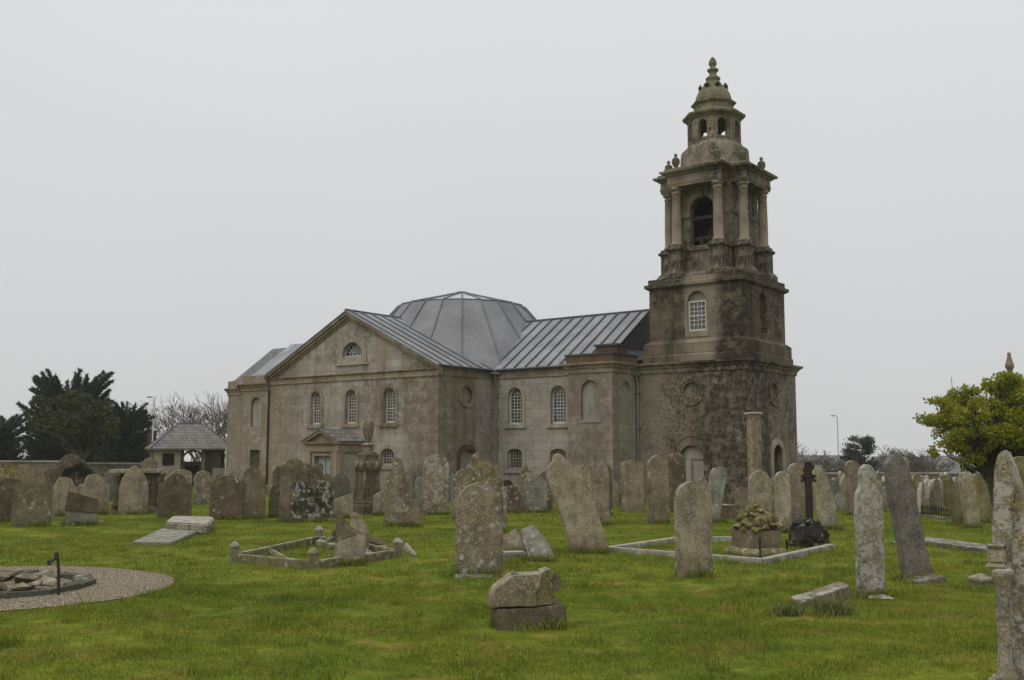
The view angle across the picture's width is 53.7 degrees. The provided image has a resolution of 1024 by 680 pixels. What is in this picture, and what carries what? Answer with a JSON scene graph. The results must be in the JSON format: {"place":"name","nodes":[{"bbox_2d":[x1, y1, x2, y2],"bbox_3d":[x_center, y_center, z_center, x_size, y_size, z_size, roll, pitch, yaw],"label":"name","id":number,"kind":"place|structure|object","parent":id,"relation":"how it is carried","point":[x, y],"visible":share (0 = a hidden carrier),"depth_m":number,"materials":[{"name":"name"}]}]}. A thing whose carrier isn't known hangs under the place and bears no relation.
{"place":"outdoors","nodes":[
{"label":"outdoors","id":0,"kind":"place"},
{"bbox_2d":[0,566,174,610],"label":"gravel","id":1,"kind":"structure","parent":0,"point":[115,583],"depth_m":14.67,"materials":[{"name":"gravel"}]},
{"bbox_2d":[14,573,41,582],"bbox_3d":[-7.155,3.545,14.970,0.410,0.178,0.340,1,-6,-3],"label":"rubble stone","id":2,"kind":"object","parent":1,"relation":"on","point":[25,577],"visible":0.61,"depth_m":14.87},
{"bbox_2d":[0,569,95,598],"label":"slate ring","id":3,"kind":"object","parent":1,"relation":"on","point":[79,581],"visible":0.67,"depth_m":14.28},
{"bbox_2d":[46,551,59,594],"bbox_3d":[-6.239,3.243,13.777,0.203,0.717,0.087,1,-6,-6],"label":"iron stake","id":4,"kind":"object","parent":1,"relation":"on","point":[56,558],"visible":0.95,"depth_m":13.77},
{"bbox_2d":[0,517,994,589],"bbox_3d":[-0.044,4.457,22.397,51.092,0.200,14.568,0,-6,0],"label":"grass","id":5,"kind":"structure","parent":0,"point":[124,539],"depth_m":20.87,"materials":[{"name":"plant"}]},
{"bbox_2d":[0,485,997,679],"bbox_3d":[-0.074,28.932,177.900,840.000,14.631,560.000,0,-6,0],"label":"ground","id":6,"kind":"structure","parent":0,"point":[948,675],"depth_m":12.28,"materials":[{"name":"green plant"}]},
{"bbox_2d":[0,463,18,479],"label":"headstone","id":7,"kind":"object","parent":6,"relation":"on","point":[8,470],"visible":0.42,"depth_m":37.73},
{"bbox_2d":[0,478,20,521],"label":"headstone","id":8,"kind":"object","parent":6,"relation":"on","point":[6,492],"visible":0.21,"depth_m":28.23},
{"bbox_2d":[0,413,30,459],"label":"cypress tree","id":9,"kind":"object","parent":6,"relation":"on","point":[10,447],"visible":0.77,"depth_m":69.58,"materials":[{"name":"green plant"}]},
{"bbox_2d":[0,460,56,472],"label":"boundary wall","id":10,"kind":"structure","parent":6,"relation":"on","point":[40,466],"depth_m":61.33,"materials":[{"name":"stone"}]},
{"bbox_2d":[11,471,52,526],"bbox_3d":[-12.717,4.342,26.816,0.969,1.717,0.120,4,-7,-33],"label":"headstone","id":11,"kind":"object","parent":6,"relation":"on","point":[32,498],"visible":0.75,"depth_m":26.77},
{"bbox_2d":[42,468,60,485],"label":"headstone","id":12,"kind":"object","parent":6,"relation":"on","point":[52,475],"visible":0.19,"depth_m":33.47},
{"bbox_2d":[16,367,114,461],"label":"cypress tree","id":13,"kind":"object","parent":6,"relation":"on","point":[43,448],"visible":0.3,"depth_m":72.55,"materials":[{"name":"green plant"}]},
{"bbox_2d":[52,477,78,516],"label":"headstone","id":14,"kind":"object","parent":6,"relation":"on","point":[62,486],"visible":0.48,"depth_m":30.30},
{"bbox_2d":[18,389,120,461],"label":"evergreen tree","id":15,"kind":"object","parent":6,"relation":"on","point":[81,441],"visible":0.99,"depth_m":57.36,"materials":[{"name":"green plant"}]},
{"bbox_2d":[56,454,85,484],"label":"headstone","id":16,"kind":"object","parent":6,"relation":"on","point":[68,460],"visible":0.35,"depth_m":42.34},
{"bbox_2d":[61,461,95,486],"bbox_3d":[-17.077,5.614,39.550,1.512,1.739,1.497,0,-6,0],"label":"evergreen shrub","id":17,"kind":"object","parent":6,"relation":"on","point":[84,472],"visible":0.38,"depth_m":39.41,"materials":[{"name":"green plant"}]},
{"bbox_2d":[64,491,97,525],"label":"broken headstone","id":18,"kind":"object","parent":6,"relation":"on","point":[80,507],"visible":0.81,"depth_m":27.25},
{"bbox_2d":[78,474,109,513],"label":"headstone","id":19,"kind":"object","parent":6,"relation":"on","point":[95,486],"visible":0.57,"depth_m":30.85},
{"bbox_2d":[104,472,113,500],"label":"headstone","id":20,"kind":"object","parent":6,"relation":"on","point":[108,478],"visible":0.22,"depth_m":40.13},
{"bbox_2d":[92,400,156,462],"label":"cypress tree","id":21,"kind":"object","parent":6,"relation":"on","point":[129,445],"visible":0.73,"depth_m":71.06,"materials":[{"name":"green plant"}]},
{"bbox_2d":[86,462,167,477],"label":"boundary wall","id":22,"kind":"structure","parent":6,"relation":"on","point":[102,469],"depth_m":61.02,"materials":[{"name":"stone"}]},
{"bbox_2d":[118,465,148,514],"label":"headstone","id":23,"kind":"object","parent":6,"relation":"on","point":[133,495],"visible":0.7,"depth_m":30.94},
{"bbox_2d":[109,469,166,513],"bbox_3d":[-11.764,4.792,31.733,1.615,1.460,0.650,5,-8,-36],"label":"table tomb","id":24,"kind":"object","parent":6,"relation":"on","point":[152,476],"visible":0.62,"depth_m":31.77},
{"bbox_2d":[131,527,197,545],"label":"ledger slab","id":25,"kind":"structure","parent":6,"relation":"on","point":[164,536],"depth_m":22.82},
{"bbox_2d":[165,516,214,533],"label":"kerb block","id":26,"kind":"structure","parent":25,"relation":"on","point":[201,524],"depth_m":25.31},
{"bbox_2d":[158,474,191,518],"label":"headstone","id":27,"kind":"object","parent":6,"relation":"on","point":[175,494],"visible":0.72,"depth_m":29.65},
{"bbox_2d":[144,414,226,484],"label":"lych shelter","id":28,"kind":"object","parent":6,"relation":"on","point":[171,445],"visible":0.68,"depth_m":58.62,"materials":[{"name":"stone"}]},
{"bbox_2d":[146,393,227,460],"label":"bare tree","id":29,"kind":"object","parent":6,"relation":"on","point":[197,420],"visible":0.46,"depth_m":89.40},
{"bbox_2d":[154,390,226,460],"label":"bare tree","id":30,"kind":"object","parent":6,"relation":"on","point":[175,422],"visible":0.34,"depth_m":89.50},
{"bbox_2d":[193,471,212,504],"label":"headstone","id":31,"kind":"object","parent":6,"relation":"on","point":[202,480],"visible":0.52,"depth_m":38.54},
{"bbox_2d":[194,390,226,467],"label":"bare tree","id":32,"kind":"object","parent":6,"relation":"on","point":[215,408],"visible":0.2,"depth_m":92.04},
{"bbox_2d":[209,476,243,519],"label":"headstone","id":33,"kind":"object","parent":6,"relation":"on","point":[226,496],"visible":0.79,"depth_m":29.54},
{"bbox_2d":[239,467,265,518],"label":"headstone","id":34,"kind":"object","parent":6,"relation":"on","point":[254,492],"visible":0.79,"depth_m":30.00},
{"bbox_2d":[268,484,279,516],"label":"headstone","id":35,"kind":"object","parent":6,"relation":"on","point":[274,497],"visible":0.45,"depth_m":30.63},
{"bbox_2d":[279,459,307,522],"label":"headstone","id":36,"kind":"object","parent":6,"relation":"on","point":[292,471],"visible":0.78,"depth_m":29.02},
{"bbox_2d":[290,480,333,522],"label":"headstone","id":37,"kind":"object","parent":6,"relation":"on","point":[308,502],"visible":0.75,"depth_m":29.12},
{"bbox_2d":[304,463,323,486],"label":"headstone","id":38,"kind":"object","parent":6,"relation":"on","point":[315,476],"visible":0.37,"depth_m":32.12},
{"bbox_2d":[229,526,402,569],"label":"grave kerb","id":39,"kind":"structure","parent":6,"relation":"on","point":[379,553],"depth_m":18.22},
{"bbox_2d":[330,474,349,498],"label":"headstone","id":40,"kind":"object","parent":6,"relation":"on","point":[341,483],"visible":0.38,"depth_m":33.83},
{"bbox_2d":[333,493,352,518],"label":"headstone","id":41,"kind":"object","parent":6,"relation":"on","point":[344,504],"visible":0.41,"depth_m":30.93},
{"bbox_2d":[332,534,365,563],"bbox_3d":[-2.878,3.702,17.762,0.625,0.581,0.100,2,-23,-15],"label":"broken slab","id":42,"kind":"object","parent":6,"relation":"on","point":[354,547],"depth_m":17.74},
{"bbox_2d":[335,509,368,548],"bbox_3d":[-3.091,3.766,19.513,0.646,0.990,0.100,2,-12,-13],"label":"broken slab","id":43,"kind":"object","parent":6,"relation":"on","point":[345,529],"depth_m":19.47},
{"bbox_2d":[350,512,369,534],"bbox_3d":[-3.093,3.953,20.809,0.496,0.838,0.120,1,-26,-8],"label":"broken slab","id":44,"kind":"object","parent":6,"relation":"on","point":[358,522],"depth_m":20.82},
{"bbox_2d":[353,418,381,514],"bbox_3d":[-4.751,4.172,33.238,0.784,3.223,0.784,5,-8,-40],"label":"urn monument","id":45,"kind":"object","parent":6,"relation":"on","point":[367,464],"visible":0.94,"depth_m":33.03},
{"bbox_2d":[373,489,384,514],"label":"headstone","id":46,"kind":"object","parent":6,"relation":"on","point":[378,503],"visible":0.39,"depth_m":32.37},
{"bbox_2d":[384,456,411,526],"bbox_3d":[-3.065,4.206,27.297,0.750,2.125,0.140,2,-6,-12],"label":"headstone","id":47,"kind":"object","parent":6,"relation":"on","point":[398,495],"visible":0.77,"depth_m":27.23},
{"bbox_2d":[404,497,421,525],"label":"headstone","id":48,"kind":"object","parent":6,"relation":"on","point":[414,515],"visible":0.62,"depth_m":27.24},
{"bbox_2d":[415,477,422,511],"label":"headstone","id":49,"kind":"object","parent":6,"relation":"on","point":[418,489],"visible":0.4,"depth_m":34.02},
{"bbox_2d":[422,454,448,514],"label":"headstone","id":50,"kind":"object","parent":6,"relation":"on","point":[435,494],"visible":0.77,"depth_m":32.61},
{"bbox_2d":[452,469,465,518],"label":"headstone","id":51,"kind":"object","parent":6,"relation":"on","point":[458,478],"visible":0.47,"depth_m":30.38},
{"bbox_2d":[455,482,503,577],"bbox_3d":[-0.528,3.158,16.224,0.800,1.740,0.420,1,-6,-8],"label":"headstone","id":52,"kind":"object","parent":6,"relation":"on","point":[479,524],"visible":0.72,"depth_m":16.11,"materials":[{"name":"stone"}]},
{"bbox_2d":[463,453,507,530],"bbox_3d":[-0.693,3.972,25.645,1.160,2.207,0.150,1,-6,-10],"label":"headstone","id":53,"kind":"object","parent":6,"relation":"on","point":[478,469],"visible":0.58,"depth_m":25.63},
{"bbox_2d":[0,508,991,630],"bbox_3d":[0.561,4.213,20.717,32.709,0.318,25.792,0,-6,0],"label":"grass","id":54,"kind":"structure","parent":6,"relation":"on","point":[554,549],"depth_m":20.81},
{"bbox_2d":[52,487,950,520],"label":"grass","id":55,"kind":"structure","parent":6,"relation":"on","point":[544,517],"depth_m":31.36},
{"bbox_2d":[505,486,520,512],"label":"headstone","id":56,"kind":"object","parent":6,"relation":"on","point":[514,497],"visible":0.33,"depth_m":32.94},
{"bbox_2d":[224,57,802,504],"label":"church","id":57,"kind":"structure","parent":6,"relation":"on","point":[694,363],"depth_m":40.67,"materials":[{"name":"stone"}]},
{"bbox_2d":[306,388,323,427],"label":"window","id":58,"kind":"structure","parent":57,"relation":"in","point":[318,400],"depth_m":44.66,"materials":[{"name":"stone"}]},
{"bbox_2d":[340,386,358,427],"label":"window","id":59,"kind":"structure","parent":57,"relation":"in","point":[353,397],"depth_m":43.29,"materials":[{"name":"stone"}]},
{"bbox_2d":[335,336,368,365],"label":"window","id":60,"kind":"structure","parent":57,"relation":"in","point":[356,353],"depth_m":43.45,"materials":[{"name":"stone"}]},
{"bbox_2d":[378,445,396,468],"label":"window","id":61,"kind":"structure","parent":57,"relation":"in","point":[388,455],"depth_m":41.68,"materials":[{"name":"stone"}]},
{"bbox_2d":[378,384,398,426],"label":"window","id":62,"kind":"structure","parent":57,"relation":"in","point":[392,394],"depth_m":41.89,"materials":[{"name":"stone"}]},
{"bbox_2d":[503,384,525,427],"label":"window","id":63,"kind":"structure","parent":57,"relation":"in","point":[517,395],"depth_m":42.21,"materials":[{"name":"stone"}]},
{"bbox_2d":[503,445,525,472],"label":"window","id":64,"kind":"structure","parent":57,"relation":"in","point":[517,456],"depth_m":41.97,"materials":[{"name":"stone"}]},
{"bbox_2d":[546,381,567,427],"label":"window","id":65,"kind":"structure","parent":57,"relation":"in","point":[560,393],"depth_m":40.88,"materials":[{"name":"stone"}]},
{"bbox_2d":[547,445,567,466],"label":"window","id":66,"kind":"structure","parent":57,"relation":"in","point":[560,449],"depth_m":40.68,"materials":[{"name":"stone"}]},
{"bbox_2d":[503,528,523,550],"bbox_3d":[0.005,3.979,19.696,0.468,0.580,0.220,1,-31,-9],"label":"fallen slab","id":67,"kind":"object","parent":6,"relation":"on","point":[512,539],"depth_m":19.62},
{"bbox_2d":[520,465,530,509],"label":"headstone","id":68,"kind":"object","parent":6,"relation":"on","point":[525,472],"visible":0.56,"depth_m":34.16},
{"bbox_2d":[488,566,566,630],"bbox_3d":[0.173,3.105,11.932,0.881,0.821,0.420,1,-6,-11],"label":"tomb fragment","id":69,"kind":"object","parent":6,"relation":"on","point":[514,597],"visible":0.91,"depth_m":11.75,"materials":[{"name":"stone"}]},
{"bbox_2d":[523,474,547,512],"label":"headstone","id":70,"kind":"object","parent":6,"relation":"on","point":[535,486],"visible":0.69,"depth_m":33.34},
{"bbox_2d":[520,525,554,561],"bbox_3d":[0.456,3.740,18.311,0.601,0.769,0.180,1,-24,-6],"label":"fallen slab","id":71,"kind":"object","parent":6,"relation":"on","point":[533,540],"depth_m":18.25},
{"bbox_2d":[540,471,552,510],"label":"headstone","id":72,"kind":"object","parent":6,"relation":"on","point":[549,496],"visible":0.23,"depth_m":34.64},
{"bbox_2d":[546,453,608,553],"bbox_3d":[1.278,3.271,19.748,1.223,2.094,0.170,1,-6,-10],"label":"headstone","id":73,"kind":"object","parent":6,"relation":"on","point":[573,498],"visible":0.9,"depth_m":19.66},
{"bbox_2d":[579,463,610,522],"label":"headstone","id":74,"kind":"object","parent":6,"relation":"on","point":[597,480],"visible":0.47,"depth_m":27.66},
{"bbox_2d":[612,481,618,505],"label":"headstone","id":75,"kind":"object","parent":6,"relation":"on","point":[615,493],"visible":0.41,"depth_m":37.57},
{"bbox_2d":[620,460,644,511],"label":"headstone","id":76,"kind":"object","parent":6,"relation":"on","point":[632,486],"visible":0.83,"depth_m":34.37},
{"bbox_2d":[647,455,669,524],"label":"headstone","id":77,"kind":"object","parent":6,"relation":"on","point":[658,500],"visible":0.77,"depth_m":28.01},
{"bbox_2d":[668,453,685,511],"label":"headstone","id":78,"kind":"object","parent":6,"relation":"on","point":[677,469],"visible":0.45,"depth_m":34.25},
{"bbox_2d":[674,481,712,577],"bbox_3d":[2.933,3.185,16.338,0.610,1.792,0.170,2,-6,-14],"label":"headstone","id":79,"kind":"object","parent":6,"relation":"on","point":[693,540],"visible":0.81,"depth_m":16.27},
{"bbox_2d":[708,467,726,521],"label":"headstone","id":80,"kind":"object","parent":6,"relation":"on","point":[717,480],"visible":0.63,"depth_m":28.66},
{"bbox_2d":[609,536,834,563],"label":"grave kerb","id":81,"kind":"structure","parent":6,"relation":"on","point":[630,547],"depth_m":19.66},
{"bbox_2d":[720,504,738,518],"bbox_3d":[6.436,5.308,31.146,0.840,0.470,0.800,2,-7,-18],"label":"chest tomb","id":82,"kind":"object","parent":6,"relation":"on","point":[728,511],"visible":0.35,"depth_m":30.80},
{"bbox_2d":[734,487,748,509],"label":"headstone","id":83,"kind":"object","parent":6,"relation":"on","point":[741,497],"visible":0.63,"depth_m":35.80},
{"bbox_2d":[744,412,762,507],"bbox_3d":[7.875,4.060,32.809,0.500,3.419,0.500,3,-7,-26],"label":"pillar monument","id":84,"kind":"object","parent":6,"relation":"on","point":[754,457],"visible":0.69,"depth_m":32.78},
{"bbox_2d":[723,503,788,557],"bbox_3d":[4.798,3.768,19.887,0.940,1.108,0.940,3,-7,-20],"label":"rockwork tomb","id":85,"kind":"object","parent":6,"relation":"on","point":[756,520],"visible":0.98,"depth_m":19.61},
{"bbox_2d":[749,470,770,512],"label":"headstone","id":86,"kind":"object","parent":6,"relation":"on","point":[759,488],"visible":0.64,"depth_m":32.02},
{"bbox_2d":[774,471,791,531],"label":"headstone","id":87,"kind":"object","parent":6,"relation":"on","point":[782,484],"visible":0.73,"depth_m":24.44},
{"bbox_2d":[759,599,814,616],"bbox_3d":[3.442,3.366,12.700,0.808,0.195,0.564,3,-7,-26],"label":"grass tuft","id":88,"kind":"object","parent":6,"relation":"on","point":[787,610],"visible":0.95,"depth_m":12.64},
{"bbox_2d":[787,463,805,521],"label":"headstone","id":89,"kind":"object","parent":6,"relation":"on","point":[795,472],"visible":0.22,"depth_m":26.22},
{"bbox_2d":[788,518,830,547],"bbox_3d":[6.279,4.117,21.388,0.898,0.656,0.784,-1,-6,12],"label":"black cairn","id":90,"kind":"object","parent":6,"relation":"on","point":[809,533],"visible":0.95,"depth_m":21.17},
{"bbox_2d":[800,459,816,518],"bbox_3d":[6.646,3.426,22.627,0.354,1.510,0.145,0,-6,2],"label":"iron cross","id":91,"kind":"object","parent":90,"relation":"on","point":[808,477],"visible":0.93,"depth_m":22.61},
{"bbox_2d":[791,581,850,608],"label":"half buried slab","id":92,"kind":"structure","parent":6,"relation":"on","point":[839,588],"depth_m":13.78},
{"bbox_2d":[797,441,845,471],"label":"bare bush","id":93,"kind":"object","parent":6,"relation":"on","point":[825,464],"visible":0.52,"depth_m":78.64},
{"bbox_2d":[812,465,838,529],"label":"headstone","id":94,"kind":"object","parent":6,"relation":"on","point":[825,508],"visible":0.66,"depth_m":25.64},
{"bbox_2d":[799,592,862,617],"bbox_3d":[4.004,3.317,12.674,1.031,0.282,0.859,0,-6,0],"label":"grass tuft","id":95,"kind":"object","parent":6,"relation":"on","point":[834,605],"visible":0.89,"depth_m":12.63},
{"bbox_2d":[834,493,845,509],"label":"headstone","id":96,"kind":"object","parent":6,"relation":"on","point":[839,499],"visible":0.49,"depth_m":35.28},
{"bbox_2d":[844,460,858,515],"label":"headstone","id":97,"kind":"object","parent":6,"relation":"on","point":[851,467],"visible":0.57,"depth_m":31.70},
{"bbox_2d":[834,435,884,471],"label":"pine tree","id":98,"kind":"object","parent":6,"relation":"on","point":[867,442],"visible":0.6,"depth_m":91.21,"materials":[{"name":"green plant"}]},
{"bbox_2d":[854,464,884,597],"bbox_3d":[5.062,2.813,14.343,0.434,2.079,0.130,1,-6,-11],"label":"headstone","id":99,"kind":"object","parent":6,"relation":"on","point":[869,538],"visible":0.8,"depth_m":14.29,"materials":[{"name":"stone"}]},
{"bbox_2d":[868,445,924,471],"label":"bare bush","id":100,"kind":"object","parent":6,"relation":"on","point":[883,456],"visible":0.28,"depth_m":98.79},
{"bbox_2d":[824,472,982,481],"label":"boundary wall","id":101,"kind":"structure","parent":6,"relation":"on","point":[933,475],"depth_m":55.11,"materials":[{"name":"stone"}]},
{"bbox_2d":[884,454,933,577],"bbox_3d":[6.487,2.935,16.524,0.772,2.112,0.150,2,-7,-16],"label":"headstone","id":102,"kind":"object","parent":6,"relation":"on","point":[913,556],"visible":0.84,"depth_m":16.44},
{"bbox_2d":[917,482,924,516],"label":"headstone","id":103,"kind":"object","parent":6,"relation":"on","point":[920,495],"visible":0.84,"depth_m":30.71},
{"bbox_2d":[901,574,946,583],"bbox_3d":[6.592,3.884,16.211,0.580,0.150,0.460,-6,-4,-17],"label":"footing","id":104,"kind":"object","parent":6,"relation":"on","point":[933,578],"visible":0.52,"depth_m":16.07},
{"bbox_2d":[898,448,949,471],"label":"bare bush","id":105,"kind":"object","parent":6,"relation":"on","point":[914,455],"visible":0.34,"depth_m":99.37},
{"bbox_2d":[904,450,957,471],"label":"bare bush","id":106,"kind":"object","parent":6,"relation":"on","point":[921,461],"visible":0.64,"depth_m":97.76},
{"bbox_2d":[930,479,942,511],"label":"headstone","id":107,"kind":"object","parent":6,"relation":"on","point":[935,487],"visible":0.62,"depth_m":33.81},
{"bbox_2d":[921,505,951,519],"bbox_3d":[12.924,5.236,31.597,0.916,0.619,4.972,-1,-6,9],"label":"grave railing","id":108,"kind":"object","parent":6,"relation":"on","point":[945,517],"visible":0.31,"depth_m":30.07,"materials":[{"name":"metal"}]},
{"bbox_2d":[917,456,974,471],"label":"house","id":109,"kind":"structure","parent":6,"relation":"on","point":[957,469],"depth_m":114.31,"materials":[{"name":"stone"}]},
{"bbox_2d":[941,474,963,525],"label":"headstone","id":110,"kind":"object","parent":6,"relation":"on","point":[952,494],"visible":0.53,"depth_m":27.72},
{"bbox_2d":[924,537,986,552],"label":"kerb slab","id":111,"kind":"structure","parent":6,"relation":"on","point":[948,544],"depth_m":21.48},
{"bbox_2d":[912,370,1023,506],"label":"tree","id":112,"kind":"object","parent":6,"relation":"on","point":[987,434],"visible":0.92,"depth_m":29.64,"materials":[{"name":"green plant"}]},
{"bbox_2d":[958,472,980,527],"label":"headstone","id":113,"kind":"object","parent":6,"relation":"on","point":[969,504],"visible":0.78,"depth_m":27.03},
{"bbox_2d":[967,573,992,587],"bbox_3d":[7.259,3.763,15.648,0.280,0.300,0.280,3,-7,-23],"label":"stone","id":114,"kind":"object","parent":6,"relation":"on","point":[980,578],"visible":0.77,"depth_m":15.57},
{"bbox_2d":[971,473,991,522],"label":"headstone","id":115,"kind":"object","parent":6,"relation":"on","point":[983,495],"visible":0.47,"depth_m":28.61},
{"bbox_2d":[985,450,1023,679],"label":"headstone","id":116,"kind":"object","parent":6,"relation":"on","point":[1005,556],"visible":1,"depth_m":8.14,"materials":[{"name":"stone"}]},
{"bbox_2d":[1013,456,1023,487],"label":"headstone","id":117,"kind":"object","parent":6,"relation":"on","point":[1019,461],"visible":0.07,"depth_m":17.14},
{"bbox_2d":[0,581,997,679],"bbox_3d":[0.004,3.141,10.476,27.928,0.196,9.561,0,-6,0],"label":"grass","id":118,"kind":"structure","parent":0,"point":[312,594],"depth_m":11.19,"materials":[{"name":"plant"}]},
{"bbox_2d":[0,0,1023,461],"label":"sky","id":119,"kind":"structure","parent":0,"point":[192,191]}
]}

